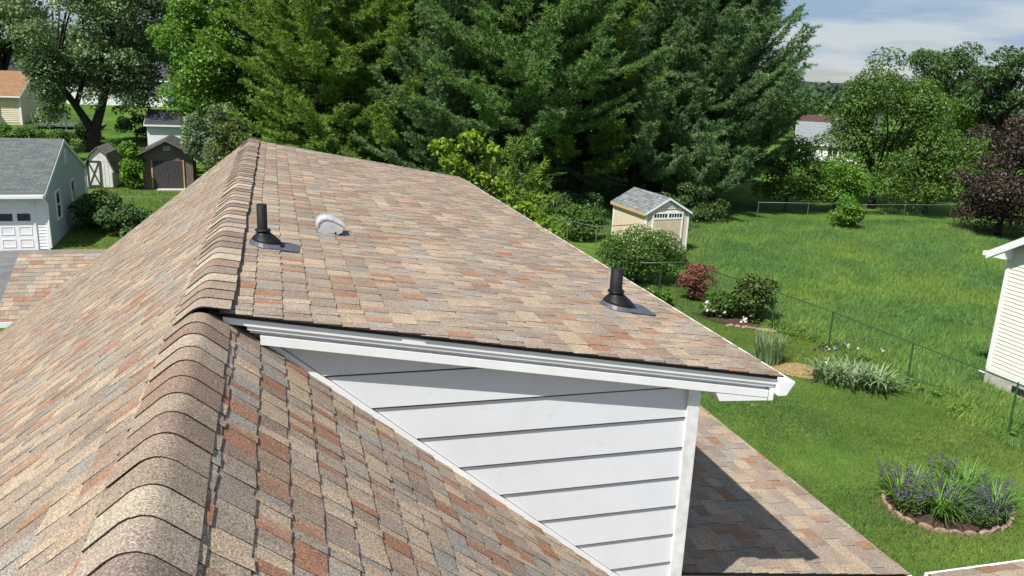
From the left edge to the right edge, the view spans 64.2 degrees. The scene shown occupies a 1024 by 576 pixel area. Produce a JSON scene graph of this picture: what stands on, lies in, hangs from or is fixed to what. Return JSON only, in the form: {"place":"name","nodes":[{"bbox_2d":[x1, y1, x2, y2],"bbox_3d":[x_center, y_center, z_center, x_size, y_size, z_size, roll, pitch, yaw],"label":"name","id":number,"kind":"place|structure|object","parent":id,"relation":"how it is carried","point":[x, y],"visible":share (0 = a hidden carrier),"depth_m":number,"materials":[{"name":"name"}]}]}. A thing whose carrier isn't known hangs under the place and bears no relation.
{"place":"outdoors","nodes":[
{"label":"outdoors","id":0,"kind":"place"},
{"bbox_2d":[0,251,18,301],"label":"driveway","id":1,"kind":"structure","parent":0,"point":[8,259],"depth_m":29.27,"materials":[{"name":"concrete"}]},
{"bbox_2d":[31,112,106,129],"bbox_3d":[-35.802,-13.611,66.145,4.820,1.300,3.240,-2,15,-16],"label":"fence","id":2,"kind":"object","parent":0,"point":[66,124],"depth_m":64.69,"materials":[{"name":"metal"}]},
{"bbox_2d":[60,183,180,249],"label":"yard grass","id":3,"kind":"structure","parent":0,"point":[128,195],"depth_m":42.32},
{"bbox_2d":[0,138,1023,575],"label":"house","id":4,"kind":"structure","parent":0,"point":[416,372],"depth_m":4.67,"materials":[{"name":"white"}]},
{"bbox_2d":[0,249,105,327],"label":"roof","id":5,"kind":"object","parent":4,"relation":"attached to","point":[36,276],"visible":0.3,"depth_m":17.58,"materials":[{"name":"brown"}]},
{"bbox_2d":[249,204,299,252],"bbox_3d":[-1.623,-0.415,5.556,0.331,0.313,0.251,-2,15,-16],"label":"vent pipe","id":6,"kind":"object","parent":4,"relation":"on","point":[264,237],"visible":1,"depth_m":5.50,"materials":[{"name":"black plastic"}]},
{"bbox_2d":[315,214,346,236],"bbox_3d":[-1.439,-0.500,6.503,0.249,0.155,0.215,-2,15,-16],"label":"gooseneck vent","id":7,"kind":"object","parent":4,"relation":"attached to","point":[328,224],"visible":1,"depth_m":6.42,"materials":[{"name":"metal"}]},
{"bbox_2d":[600,267,655,315],"bbox_3d":[0.834,0.014,5.932,0.383,0.329,0.290,-2,15,-16],"label":"vent pipe","id":8,"kind":"object","parent":4,"relation":"on","point":[615,298],"visible":1,"depth_m":5.86,"materials":[{"name":"black plastic"}]},
{"bbox_2d":[0,55,1023,575],"bbox_3d":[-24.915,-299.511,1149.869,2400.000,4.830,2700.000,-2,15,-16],"label":"ground","id":9,"kind":"structure","parent":0,"point":[742,203],"depth_m":22.24,"materials":[{"name":"plant"}]},
{"bbox_2d":[2,55,29,70],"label":"white gable house","id":10,"kind":"structure","parent":9,"relation":"on","point":[10,68],"depth_m":85.17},
{"bbox_2d":[0,123,42,137],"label":"shrub","id":11,"kind":"object","parent":9,"relation":"on","point":[21,131],"visible":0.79,"depth_m":58.19,"materials":[{"name":"green plant"}]},
{"bbox_2d":[0,70,49,124],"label":"cream house","id":12,"kind":"structure","parent":9,"relation":"on","point":[17,107],"depth_m":65.81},
{"bbox_2d":[0,0,51,70],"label":"dark tree","id":13,"kind":"object","parent":9,"relation":"on","point":[6,58],"visible":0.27,"depth_m":76.18,"materials":[{"name":"green plant"}]},
{"bbox_2d":[0,138,87,250],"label":"garage","id":14,"kind":"structure","parent":9,"relation":"on","point":[42,184],"depth_m":32.52,"materials":[{"name":"blue"}]},
{"bbox_2d":[0,199,36,250],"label":"garage door","id":15,"kind":"structure","parent":14,"relation":"in","point":[17,230],"depth_m":31.41,"materials":[{"name":"white"}]},
{"bbox_2d":[54,188,62,220],"bbox_3d":[-18.695,-3.457,33.649,0.050,1.220,0.990,-3,16,-19],"label":"window","id":16,"kind":"structure","parent":14,"relation":"in","point":[57,192],"depth_m":33.68,"materials":[{"name":"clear glass"}]},
{"bbox_2d":[70,178,76,201],"bbox_3d":[-19.815,-4.326,36.849,0.050,1.170,0.990,-3,16,-19],"label":"window","id":17,"kind":"structure","parent":14,"relation":"in","point":[72,182],"depth_m":36.89,"materials":[{"name":"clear glass"}]},
{"bbox_2d":[34,128,71,145],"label":"shrub","id":18,"kind":"object","parent":9,"relation":"on","point":[61,134],"visible":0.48,"depth_m":53.41,"materials":[{"name":"green plant"}]},
{"bbox_2d":[68,120,105,145],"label":"shrub","id":19,"kind":"object","parent":9,"relation":"on","point":[79,130],"visible":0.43,"depth_m":58.88,"materials":[{"name":"green plant"}]},
{"bbox_2d":[0,0,181,151],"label":"maple tree","id":20,"kind":"object","parent":9,"relation":"on","point":[62,64],"visible":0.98,"depth_m":54.81,"materials":[{"name":"green plant"}]},
{"bbox_2d":[67,189,122,228],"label":"shrub","id":21,"kind":"object","parent":9,"relation":"on","point":[89,204],"visible":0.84,"depth_m":35.63,"materials":[{"name":"green plant"}]},
{"bbox_2d":[84,143,123,188],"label":"gambrel shed","id":22,"kind":"structure","parent":9,"relation":"on","point":[103,167],"depth_m":47.00,"materials":[{"name":"wood"}]},
{"bbox_2d":[86,160,102,186],"bbox_3d":[-23.994,-6.572,46.870,0.740,1.500,0.049,-1,15,-13],"label":"door","id":23,"kind":"structure","parent":22,"relation":"in","point":[94,175],"depth_m":46.86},
{"bbox_2d":[109,142,126,160],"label":"shrub","id":24,"kind":"object","parent":9,"relation":"on","point":[119,149],"visible":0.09,"depth_m":52.21,"materials":[{"name":"green plant"}]},
{"bbox_2d":[65,62,175,106],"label":"white house","id":25,"kind":"structure","parent":9,"relation":"on","point":[110,101],"depth_m":78.86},
{"bbox_2d":[91,203,155,237],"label":"shrub","id":26,"kind":"object","parent":9,"relation":"on","point":[127,220],"visible":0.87,"depth_m":34.28,"materials":[{"name":"green plant"}]},
{"bbox_2d":[72,0,186,61],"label":"dark tree","id":27,"kind":"object","parent":9,"relation":"on","point":[161,10],"visible":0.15,"depth_m":88.07,"materials":[{"name":"green plant"}]},
{"bbox_2d":[114,111,146,139],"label":"shrub","id":28,"kind":"object","parent":9,"relation":"on","point":[124,123],"visible":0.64,"depth_m":62.15,"materials":[{"name":"green plant"}]},
{"bbox_2d":[118,140,145,188],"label":"shrub","id":29,"kind":"object","parent":9,"relation":"on","point":[131,167],"visible":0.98,"depth_m":46.88,"materials":[{"name":"green plant"}]},
{"bbox_2d":[123,196,173,209],"bbox_3d":[-14.139,-3.831,39.291,11.436,1.150,0.110,-1,15,-14],"label":"chain link fence","id":30,"kind":"object","parent":9,"relation":"on","point":[132,197],"visible":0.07,"depth_m":38.40,"materials":[{"name":"metal"}]},
{"bbox_2d":[134,134,197,190],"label":"shed","id":31,"kind":"structure","parent":9,"relation":"on","point":[169,165],"depth_m":47.74,"materials":[{"name":"brown"}]},
{"bbox_2d":[152,161,168,187],"bbox_3d":[-20.561,-6.648,47.729,0.814,1.580,0.046,-2,15,-17],"label":"door","id":32,"kind":"structure","parent":31,"relation":"in","point":[160,168],"depth_m":47.71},
{"bbox_2d":[167,161,183,187],"bbox_3d":[-19.790,-6.673,47.952,0.860,1.580,0.071,-2,15,-17],"label":"door","id":33,"kind":"structure","parent":31,"relation":"in","point":[175,168],"depth_m":47.95,"materials":[{"name":"wood"}]},
{"bbox_2d":[143,109,200,161],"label":"white outbuilding","id":34,"kind":"structure","parent":9,"relation":"on","point":[159,123],"depth_m":55.53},
{"bbox_2d":[144,0,272,139],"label":"maple tree","id":35,"kind":"object","parent":9,"relation":"on","point":[205,61],"visible":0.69,"depth_m":50.74,"materials":[{"name":"green plant"}]},
{"bbox_2d":[179,102,239,167],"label":"tree","id":36,"kind":"object","parent":9,"relation":"on","point":[195,141],"visible":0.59,"depth_m":44.43,"materials":[{"name":"green plant"}]},
{"bbox_2d":[166,22,265,116],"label":"dark tree","id":37,"kind":"object","parent":9,"relation":"on","point":[239,34],"visible":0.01,"depth_m":69.88,"materials":[{"name":"green plant"}]},
{"bbox_2d":[201,118,281,170],"bbox_3d":[-13.591,-6.169,41.529,4.227,4.772,3.222,-2,15,-16],"label":"shrub","id":38,"kind":"object","parent":9,"relation":"on","point":[233,139],"visible":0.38,"depth_m":40.87,"materials":[{"name":"green plant"}]},
{"bbox_2d":[154,0,334,140],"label":"pine tree","id":39,"kind":"object","parent":9,"relation":"on","point":[254,12],"visible":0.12,"depth_m":52.35,"materials":[{"name":"green plant"}]},
{"bbox_2d":[195,0,417,155],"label":"pine tree","id":40,"kind":"object","parent":9,"relation":"on","point":[307,17],"visible":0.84,"depth_m":45.12,"materials":[{"name":"green plant"}]},
{"bbox_2d":[290,0,413,162],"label":"pine tree","id":41,"kind":"object","parent":9,"relation":"on","point":[356,73],"depth_m":55.66,"materials":[{"name":"green plant"}]},
{"bbox_2d":[325,91,396,158],"bbox_3d":[-9.128,-9.691,51.615,5.018,6.808,4.402,-9,19,-38],"label":"understory tree","id":42,"kind":"object","parent":9,"relation":"on","point":[355,129],"visible":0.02,"depth_m":50.86,"materials":[{"name":"green plant"}]},
{"bbox_2d":[297,0,496,165],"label":"pine tree","id":43,"kind":"object","parent":9,"relation":"on","point":[397,11],"visible":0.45,"depth_m":45.17,"materials":[{"name":"green plant"}]},
{"bbox_2d":[399,113,469,178],"bbox_3d":[-4.358,-7.688,47.447,4.544,5.472,4.683,-2,15,-16],"label":"understory tree","id":44,"kind":"object","parent":9,"relation":"on","point":[423,166],"visible":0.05,"depth_m":46.13,"materials":[{"name":"green plant"}]},
{"bbox_2d":[350,0,523,187],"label":"pine tree","id":45,"kind":"object","parent":9,"relation":"on","point":[454,102],"visible":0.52,"depth_m":43.19,"materials":[{"name":"green plant"}]},
{"bbox_2d":[384,0,556,187],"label":"pine tree","id":46,"kind":"object","parent":9,"relation":"on","point":[415,41],"visible":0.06,"depth_m":45.89,"materials":[{"name":"green plant"}]},
{"bbox_2d":[427,128,564,239],"bbox_3d":[-0.374,-0.535,19.313,3.278,6.347,1.537,5,15,8],"label":"lime green tree","id":47,"kind":"object","parent":9,"relation":"on","point":[490,182],"visible":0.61,"depth_m":18.55,"materials":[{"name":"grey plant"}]},
{"bbox_2d":[0,18,1023,143],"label":"distant woods","id":48,"kind":"object","parent":9,"relation":"on","point":[819,101],"visible":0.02,"depth_m":119.32,"materials":[{"name":"green plant"}]},
{"bbox_2d":[479,134,572,243],"bbox_3d":[0.416,-1.966,25.925,3.750,6.005,3.793,-2,15,-16],"label":"pine shrub","id":49,"kind":"object","parent":9,"relation":"on","point":[522,188],"visible":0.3,"depth_m":25.02,"materials":[{"name":"green plant"}]},
{"bbox_2d":[409,0,674,185],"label":"pine tree","id":50,"kind":"object","parent":9,"relation":"on","point":[535,58],"visible":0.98,"depth_m":40.79,"materials":[{"name":"green plant"}]},
{"bbox_2d":[483,8,625,192],"bbox_3d":[1.993,-14.493,51.229,11.332,17.411,10.916,4,15,7],"label":"pine tree","id":51,"kind":"object","parent":9,"relation":"on","point":[497,138],"visible":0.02,"depth_m":51.85,"materials":[{"name":"green plant"}]},
{"bbox_2d":[548,190,609,223],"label":"shrub","id":52,"kind":"object","parent":9,"relation":"on","point":[583,203],"visible":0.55,"depth_m":42.01,"materials":[{"name":"green plant"}]},
{"bbox_2d":[553,204,608,241],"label":"shrub","id":53,"kind":"object","parent":9,"relation":"on","point":[588,217],"visible":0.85,"depth_m":37.94,"materials":[{"name":"green plant"}]},
{"bbox_2d":[491,0,676,202],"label":"pine tree","id":54,"kind":"object","parent":9,"relation":"on","point":[571,148],"visible":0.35,"depth_m":45.09,"materials":[{"name":"green plant"}]},
{"bbox_2d":[562,220,632,254],"bbox_3d":[3.644,-2.202,35.791,3.282,1.300,1.220,5,15,9],"label":"chain link fence","id":55,"kind":"object","parent":9,"relation":"on","point":[593,226],"visible":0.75,"depth_m":35.49,"materials":[{"name":"metal"}]},
{"bbox_2d":[577,128,628,185],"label":"pine tree","id":56,"kind":"object","parent":9,"relation":"on","point":[580,183],"depth_m":57.24,"materials":[{"name":"green plant"}]},
{"bbox_2d":[542,0,740,190],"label":"pine tree","id":57,"kind":"object","parent":9,"relation":"on","point":[644,118],"visible":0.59,"depth_m":44.97,"materials":[{"name":"green plant"}]},
{"bbox_2d":[595,223,689,282],"bbox_3d":[4.914,-1.222,30.704,3.704,2.310,2.884,-2,15,-16],"label":"shrub","id":58,"kind":"object","parent":9,"relation":"on","point":[616,251],"visible":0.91,"depth_m":30.16,"materials":[{"name":"green plant"}]},
{"bbox_2d":[610,187,692,250],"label":"garden shed","id":59,"kind":"structure","parent":9,"relation":"on","point":[634,205],"depth_m":36.19,"materials":[{"name":"beige"}]},
{"bbox_2d":[653,220,667,231],"bbox_3d":[6.496,-2.274,35.953,0.680,1.480,0.036,-3,16,-20],"label":"door","id":60,"kind":"structure","parent":59,"relation":"in","point":[660,224],"depth_m":35.80,"materials":[{"name":"beige"}]},
{"bbox_2d":[666,219,680,250],"bbox_3d":[7.144,-2.308,36.189,0.680,1.480,0.036,-3,16,-20],"label":"door","id":61,"kind":"structure","parent":59,"relation":"in","point":[674,223],"depth_m":36.09,"materials":[{"name":"beige"}]},
{"bbox_2d":[644,278,673,304],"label":"shrub","id":62,"kind":"object","parent":9,"relation":"on","point":[664,296],"visible":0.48,"depth_m":27.72,"materials":[{"name":"green plant"}]},
{"bbox_2d":[640,262,688,284],"bbox_3d":[5.379,-0.316,29.000,1.856,1.270,0.092,-1,15,-11],"label":"chain link fence","id":63,"kind":"object","parent":9,"relation":"on","point":[661,263],"visible":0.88,"depth_m":28.86,"materials":[{"name":"metal"}]},
{"bbox_2d":[582,0,761,192],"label":"pine tree","id":64,"kind":"object","parent":9,"relation":"on","point":[651,186],"visible":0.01,"depth_m":47.38,"materials":[{"name":"green plant"}]},
{"bbox_2d":[656,191,698,226],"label":"shrub","id":65,"kind":"object","parent":9,"relation":"on","point":[682,201],"visible":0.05,"depth_m":42.43,"materials":[{"name":"green plant"}]},
{"bbox_2d":[676,261,717,299],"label":"barberry bush","id":66,"kind":"object","parent":9,"relation":"on","point":[691,282],"visible":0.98,"depth_m":28.47,"materials":[{"name":"red plant"}]},
{"bbox_2d":[676,181,730,223],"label":"shrub","id":67,"kind":"object","parent":9,"relation":"on","point":[705,209],"visible":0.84,"depth_m":44.51,"materials":[{"name":"green plant"}]},
{"bbox_2d":[622,0,796,207],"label":"pine tree","id":68,"kind":"object","parent":9,"relation":"on","point":[696,174],"visible":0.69,"depth_m":44.96,"materials":[{"name":"green plant"}]},
{"bbox_2d":[697,289,737,317],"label":"shrub","id":69,"kind":"object","parent":9,"relation":"on","point":[723,299],"visible":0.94,"depth_m":26.60,"materials":[{"name":"green plant"}]},
{"bbox_2d":[704,300,754,322],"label":"white peonies","id":70,"kind":"object","parent":9,"relation":"on","point":[725,313],"visible":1,"depth_m":26.47,"materials":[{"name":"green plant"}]},
{"bbox_2d":[645,0,822,206],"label":"pine tree","id":71,"kind":"object","parent":9,"relation":"on","point":[753,142],"visible":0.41,"depth_m":45.70,"materials":[{"name":"green plant"}]},
{"bbox_2d":[730,273,780,319],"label":"shrub","id":72,"kind":"object","parent":9,"relation":"on","point":[749,294],"visible":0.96,"depth_m":26.13,"materials":[{"name":"green plant"}]},
{"bbox_2d":[750,324,791,366],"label":"iris clump","id":73,"kind":"object","parent":9,"relation":"on","point":[769,353],"visible":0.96,"depth_m":22.46,"materials":[{"name":"green plant"}]},
{"bbox_2d":[754,66,806,135],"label":"tree","id":74,"kind":"object","parent":9,"relation":"on","point":[798,85],"visible":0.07,"depth_m":103.18,"materials":[{"name":"green plant"}]},
{"bbox_2d":[750,134,830,211],"bbox_3d":[17.028,-6.884,49.310,4.538,4.785,3.956,12,18,32],"label":"tree","id":75,"kind":"object","parent":9,"relation":"on","point":[786,187],"visible":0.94,"depth_m":48.79,"materials":[{"name":"green plant"}]},
{"bbox_2d":[771,362,848,384],"bbox_3d":[8.013,2.301,21.910,1.160,0.020,2.253,-12,20,-43],"label":"mulch patch","id":76,"kind":"object","parent":9,"relation":"on","point":[793,368],"visible":0.62,"depth_m":22.13,"materials":[{"name":"soil"}]},
{"bbox_2d":[635,280,1023,575],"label":"mown grass","id":77,"kind":"structure","parent":9,"relation":"on","point":[853,420],"depth_m":17.91,"materials":[{"name":"plant"}]},
{"bbox_2d":[805,152,883,210],"bbox_3d":[20.009,-6.441,49.908,4.609,3.879,3.707,-2,15,-16],"label":"tree","id":78,"kind":"object","parent":9,"relation":"on","point":[833,170],"visible":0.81,"depth_m":49.14,"materials":[{"name":"green plant"}]},
{"bbox_2d":[827,195,865,226],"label":"shrub","id":79,"kind":"object","parent":9,"relation":"on","point":[847,211],"visible":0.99,"depth_m":44.16,"materials":[{"name":"green plant"}]},
{"bbox_2d":[798,341,914,393],"bbox_3d":[8.913,2.067,21.080,3.062,1.011,2.123,4,15,7],"label":"iris clump","id":80,"kind":"object","parent":9,"relation":"on","point":[859,376],"visible":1,"depth_m":21.23,"materials":[{"name":"green plant"}]},
{"bbox_2d":[689,266,1023,433],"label":"chain link fence","id":81,"kind":"object","parent":9,"relation":"on","point":[909,363],"visible":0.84,"depth_m":21.40,"materials":[{"name":"metal"}]},
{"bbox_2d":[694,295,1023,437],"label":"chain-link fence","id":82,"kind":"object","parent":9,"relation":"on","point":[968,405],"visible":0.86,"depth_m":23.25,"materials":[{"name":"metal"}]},
{"bbox_2d":[809,47,962,208],"bbox_3d":[23.551,-10.055,51.766,9.268,10.213,7.903,6,15,13],"label":"tree","id":83,"kind":"object","parent":9,"relation":"on","point":[862,139],"visible":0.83,"depth_m":50.68,"materials":[{"name":"green plant"}]},
{"bbox_2d":[756,202,1021,224],"bbox_3d":[22.671,-4.250,46.913,18.474,1.200,0.505,-1,15,-12],"label":"chain link fence","id":84,"kind":"object","parent":9,"relation":"on","point":[859,204],"visible":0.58,"depth_m":46.09,"materials":[{"name":"metal"}]},
{"bbox_2d":[871,123,995,215],"bbox_3d":[26.120,-7.267,50.362,8.600,5.762,5.135,-2,15,-16],"label":"tree","id":85,"kind":"object","parent":9,"relation":"on","point":[928,189],"visible":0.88,"depth_m":49.47,"materials":[{"name":"green plant"}]},
{"bbox_2d":[887,41,999,173],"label":"tree","id":86,"kind":"object","parent":9,"relation":"on","point":[940,70],"visible":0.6,"depth_m":68.55,"materials":[{"name":"green plant"}]},
{"bbox_2d":[881,474,1015,535],"bbox_3d":[8.197,4.059,15.333,2.614,0.178,2.072,-2,15,-16],"label":"flower bed","id":87,"kind":"object","parent":9,"relation":"on","point":[928,522],"visible":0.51,"depth_m":14.63,"materials":[{"name":"soil"}]},
{"bbox_2d":[862,466,936,506],"bbox_3d":[7.302,3.719,15.288,1.553,0.534,1.567,-2,15,-16],"label":"daylily","id":88,"kind":"object","parent":87,"relation":"on","point":[891,493],"visible":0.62,"depth_m":15.37,"materials":[{"name":"green plant"}]},
{"bbox_2d":[877,454,927,492],"bbox_3d":[7.409,3.616,15.670,0.894,0.584,0.870,-2,15,-16],"label":"salvia","id":89,"kind":"object","parent":87,"relation":"on","point":[894,476],"visible":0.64,"depth_m":15.59,"materials":[{"name":"purple plant"}]},
{"bbox_2d":[891,478,932,516],"bbox_3d":[7.270,3.813,14.851,0.689,0.548,0.676,-2,15,-16],"label":"salvia","id":90,"kind":"object","parent":87,"relation":"on","point":[899,502],"visible":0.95,"depth_m":14.80,"materials":[{"name":"green plant"}]},
{"bbox_2d":[885,457,954,488],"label":"daylily","id":91,"kind":"object","parent":87,"relation":"on","point":[905,467],"visible":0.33,"depth_m":15.94,"materials":[{"name":"green plant"}]},
{"bbox_2d":[905,467,951,505],"bbox_3d":[7.756,3.737,15.229,0.834,0.561,0.785,-2,15,-16],"label":"salvia","id":92,"kind":"object","parent":87,"relation":"on","point":[938,483],"visible":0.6,"depth_m":15.20,"materials":[{"name":"purple plant"}]},
{"bbox_2d":[926,450,958,477],"bbox_3d":[8.541,3.530,16.147,0.588,0.532,0.478,-2,15,-16],"label":"salvia","id":93,"kind":"object","parent":87,"relation":"on","point":[938,464],"visible":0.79,"depth_m":16.16,"materials":[{"name":"green plant"}]},
{"bbox_2d":[896,473,996,526],"bbox_3d":[7.797,3.840,14.692,1.827,0.646,1.690,7,15,16],"label":"daylily","id":94,"kind":"object","parent":87,"relation":"on","point":[941,510],"visible":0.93,"depth_m":14.71,"materials":[{"name":"green plant"}]},
{"bbox_2d":[922,466,992,504],"bbox_3d":[8.378,3.768,15.319,1.382,0.516,1.499,-2,15,-16],"label":"daylily","id":95,"kind":"object","parent":87,"relation":"on","point":[956,484],"visible":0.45,"depth_m":15.50,"materials":[{"name":"green plant"}]},
{"bbox_2d":[927,454,1009,495],"bbox_3d":[8.813,3.606,15.833,1.740,0.604,1.606,-2,15,-16],"label":"daylily","id":96,"kind":"object","parent":87,"relation":"on","point":[966,469],"visible":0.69,"depth_m":15.93,"materials":[{"name":"green plant"}]},
{"bbox_2d":[944,483,1012,526],"bbox_3d":[8.321,3.907,14.684,1.075,0.585,1.074,-2,15,-16],"label":"salvia","id":97,"kind":"object","parent":87,"relation":"on","point":[988,510],"visible":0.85,"depth_m":14.53,"materials":[{"name":"green plant"}]},
{"bbox_2d":[949,474,1023,524],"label":"daylily","id":98,"kind":"object","parent":87,"relation":"on","point":[993,497],"visible":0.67,"depth_m":14.92,"materials":[{"name":"green plant"}]},
{"bbox_2d":[973,468,1023,505],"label":"salvia","id":99,"kind":"object","parent":87,"relation":"on","point":[997,482],"visible":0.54,"depth_m":15.23,"materials":[{"name":"purple plant"}]},
{"bbox_2d":[873,502,1023,542],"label":"stone edging","id":100,"kind":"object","parent":9,"relation":"on","point":[944,534],"depth_m":14.31,"materials":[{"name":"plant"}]},
{"bbox_2d":[920,97,1023,202],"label":"tree","id":101,"kind":"object","parent":9,"relation":"on","point":[966,121],"visible":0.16,"depth_m":55.42,"materials":[{"name":"green plant"}]},
{"bbox_2d":[946,112,1023,235],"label":"tree","id":102,"kind":"object","parent":9,"relation":"on","point":[1004,198],"visible":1,"depth_m":43.52,"materials":[{"name":"purple plant"}]},
{"bbox_2d":[950,45,1023,201],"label":"spreading tree","id":103,"kind":"object","parent":9,"relation":"on","point":[1002,79],"visible":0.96,"depth_m":52.96,"materials":[{"name":"green plant"}]},
{"bbox_2d":[979,237,1023,398],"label":"neighbour house","id":104,"kind":"structure","parent":9,"relation":"on","point":[1005,358],"depth_m":21.04,"materials":[{"name":"beige"}]},
{"bbox_2d":[0,0,1023,89],"label":"sky","id":105,"kind":"structure","parent":0,"point":[851,31],"materials":[{"name":"white"}]},
{"bbox_2d":[15,52,1021,107],"bbox_3d":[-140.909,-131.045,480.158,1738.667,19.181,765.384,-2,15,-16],"label":"distant hills","id":106,"kind":"structure","parent":0,"point":[822,87],"depth_m":533.60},
{"bbox_2d":[691,312,762,325],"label":"bare soil","id":107,"kind":"structure","parent":0,"point":[734,320],"depth_m":26.52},
{"bbox_2d":[596,217,1023,454],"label":"tall grass","id":108,"kind":"structure","parent":0,"point":[940,256],"depth_m":32.20,"materials":[{"name":"plant"}]},
{"bbox_2d":[797,115,835,122],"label":"roof","id":109,"kind":"structure","parent":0,"point":[814,118],"depth_m":95.81,"materials":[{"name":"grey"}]},
{"bbox_2d":[794,121,857,163],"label":"white house","id":110,"kind":"structure","parent":0,"point":[807,129],"depth_m":84.86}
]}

